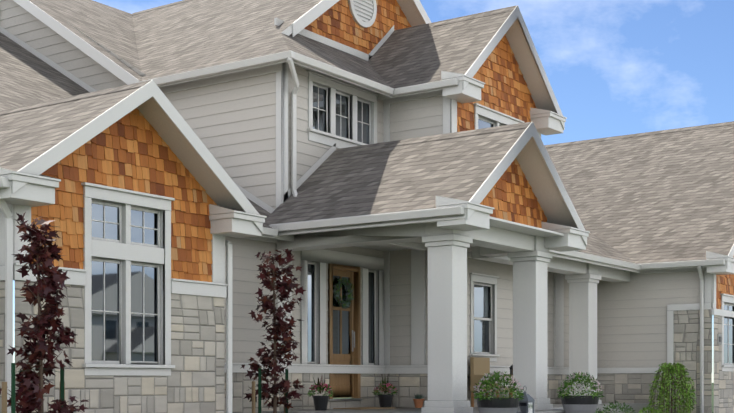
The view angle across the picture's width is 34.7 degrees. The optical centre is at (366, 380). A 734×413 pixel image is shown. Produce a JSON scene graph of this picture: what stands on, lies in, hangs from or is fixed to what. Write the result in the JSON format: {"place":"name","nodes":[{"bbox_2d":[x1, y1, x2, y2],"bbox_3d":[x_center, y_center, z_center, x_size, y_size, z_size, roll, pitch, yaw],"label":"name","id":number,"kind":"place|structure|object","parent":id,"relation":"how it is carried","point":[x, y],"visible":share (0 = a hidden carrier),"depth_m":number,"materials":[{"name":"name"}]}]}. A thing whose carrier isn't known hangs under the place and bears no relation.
{"place":"outdoors","nodes":[
{"label":"outdoors","id":0,"kind":"place"},
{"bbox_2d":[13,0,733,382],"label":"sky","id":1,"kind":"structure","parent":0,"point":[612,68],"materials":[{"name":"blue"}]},
{"bbox_2d":[261,403,649,412],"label":"porch floor","id":2,"kind":"structure","parent":0,"point":[636,407],"depth_m":20.03,"materials":[{"name":"concrete"}]},
{"bbox_2d":[308,375,334,409],"bbox_3d":[-0.785,0.196,20.175,0.489,0.645,0.477,0,0,35],"label":"potted plant","id":3,"kind":"object","parent":2,"relation":"on","point":[320,402],"depth_m":20.09,"materials":[{"name":"grey"}]},
{"bbox_2d":[333,407,394,409],"bbox_3d":[-0.042,0.509,21.244,0.600,0.018,1.100,0,0,35],"label":"door mat","id":4,"kind":"object","parent":2,"relation":"on","point":[358,408],"depth_m":21.06,"materials":[{"name":"fabric"}]},
{"bbox_2d":[372,376,397,406],"bbox_3d":[0.330,0.195,21.765,0.472,0.646,0.492,0,0,35],"label":"potted plant","id":5,"kind":"object","parent":2,"relation":"on","point":[385,400],"depth_m":21.68,"materials":[{"name":"grey"}]},
{"bbox_2d":[413,393,423,407],"bbox_3d":[0.960,0.376,21.865,0.220,0.285,0.234,0,0,35],"label":"terracotta pot","id":6,"kind":"object","parent":2,"relation":"on","point":[418,401],"visible":1,"depth_m":21.79,"materials":[{"name":"ceramic"}]},
{"bbox_2d":[470,357,512,407],"bbox_3d":[2.360,0.043,22.114,0.620,0.950,0.640,0,0,35],"label":"wicker chair","id":7,"kind":"object","parent":2,"relation":"on","point":[479,368],"visible":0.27,"depth_m":22.03,"materials":[{"name":"beige wicker"}]},
{"bbox_2d":[471,370,523,412],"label":"bowl planter","id":8,"kind":"object","parent":2,"relation":"on","point":[486,404],"visible":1,"depth_m":17.39,"materials":[{"name":"grey stone"}]},
{"bbox_2d":[421,219,601,412],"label":"porch columns","id":9,"kind":"structure","parent":2,"relation":"on","point":[447,320],"depth_m":20.21,"materials":[{"name":"white wood"}]},
{"bbox_2d":[517,386,534,412],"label":"lantern","id":10,"kind":"object","parent":2,"relation":"on","point":[526,404],"visible":0.92,"depth_m":18.10,"materials":[{"name":"grey metal"}]},
{"bbox_2d":[557,371,604,412],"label":"bowl planter","id":11,"kind":"object","parent":2,"relation":"on","point":[579,404],"visible":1,"depth_m":19.77,"materials":[{"name":"grey stone"}]},
{"bbox_2d":[509,364,512,374],"bbox_3d":[2.870,-0.198,22.844,0.151,0.391,0.151,0,0,35],"label":"table lantern","id":12,"kind":"object","parent":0,"point":[511,369],"visible":0.1,"depth_m":22.81,"materials":[{"name":"black metal"}]},
{"bbox_2d":[333,383,713,412],"bbox_3d":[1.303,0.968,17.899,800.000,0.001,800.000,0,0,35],"label":"ground","id":13,"kind":"structure","parent":0,"point":[712,398],"depth_m":61.91,"materials":[{"name":"grey concrete"}]},
{"bbox_2d":[0,0,733,412],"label":"house walls","id":14,"kind":"structure","parent":13,"relation":"on","point":[232,124],"depth_m":21.02,"materials":[{"name":"grey wood"}]},
{"bbox_2d":[328,263,362,400],"bbox_3d":[-0.445,-0.864,21.532,0.170,2.484,1.050,0,0,35],"label":"front door","id":15,"kind":"structure","parent":14,"relation":"attached to","point":[344,337],"depth_m":21.64,"materials":[{"name":"brown wood"}]},
{"bbox_2d":[334,277,353,308],"bbox_3d":[-0.417,-1.594,21.520,0.114,0.597,0.611,0,0,35],"label":"door wreath","id":16,"kind":"object","parent":15,"relation":"attached to","point":[345,304],"depth_m":21.50,"materials":[{"name":"green plant"}]},
{"bbox_2d":[0,0,733,271],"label":"house roof","id":17,"kind":"structure","parent":14,"relation":"on","point":[662,196],"depth_m":22.63,"materials":[{"name":"grey"}]},
{"bbox_2d":[0,50,724,412],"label":"house gutters","id":18,"kind":"object","parent":17,"relation":"attached to","point":[290,56],"visible":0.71,"depth_m":19.70,"materials":[{"name":"white metal"}]},
{"bbox_2d":[0,0,733,375],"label":"house trim","id":19,"kind":"structure","parent":14,"relation":"attached to","point":[496,240],"depth_m":20.12,"materials":[{"name":"white wood"}]},
{"bbox_2d":[92,86,733,363],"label":"windows","id":20,"kind":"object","parent":19,"relation":"in","point":[482,310],"visible":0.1,"depth_m":15.49,"materials":[{"name":"clear glass"}]},
{"bbox_2d":[17,0,733,308],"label":"cedar shingles","id":21,"kind":"object","parent":14,"relation":"on","point":[132,150],"visible":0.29,"depth_m":16.02,"materials":[{"name":"brown wood"}]},
{"bbox_2d":[717,334,721,344],"bbox_3d":[7.719,-0.892,25.676,0.029,0.220,0.240,0,0,35],"label":"electrical outlet","id":22,"kind":"object","parent":14,"relation":"attached to","point":[719,338],"visible":1,"depth_m":25.64,"materials":[{"name":"grey plastic"}]},
{"label":"planting bed","id":23,"kind":"object","parent":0,"visible":0},
{"bbox_2d":[0,212,88,412],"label":"maple tree","id":24,"kind":"object","parent":23,"relation":"on","point":[31,399],"visible":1,"depth_m":12.61,"materials":[{"name":"red plant"}]},
{"bbox_2d":[240,249,305,412],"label":"maple tree","id":25,"kind":"object","parent":23,"relation":"on","point":[280,326],"visible":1,"depth_m":18.22,"materials":[{"name":"red plant"}]},
{"bbox_2d":[600,400,634,412],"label":"shrub","id":26,"kind":"object","parent":23,"relation":"on","point":[620,407],"visible":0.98,"depth_m":23.62,"materials":[{"name":"green plant"}]},
{"bbox_2d":[639,406,660,412],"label":"shrub","id":27,"kind":"object","parent":23,"relation":"on","point":[645,409],"visible":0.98,"depth_m":24.15,"materials":[{"name":"green plant"}]},
{"bbox_2d":[647,362,696,412],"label":"weeping shrub","id":28,"kind":"object","parent":23,"relation":"on","point":[677,370],"visible":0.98,"depth_m":24.88,"materials":[{"name":"green plant"}]}
]}

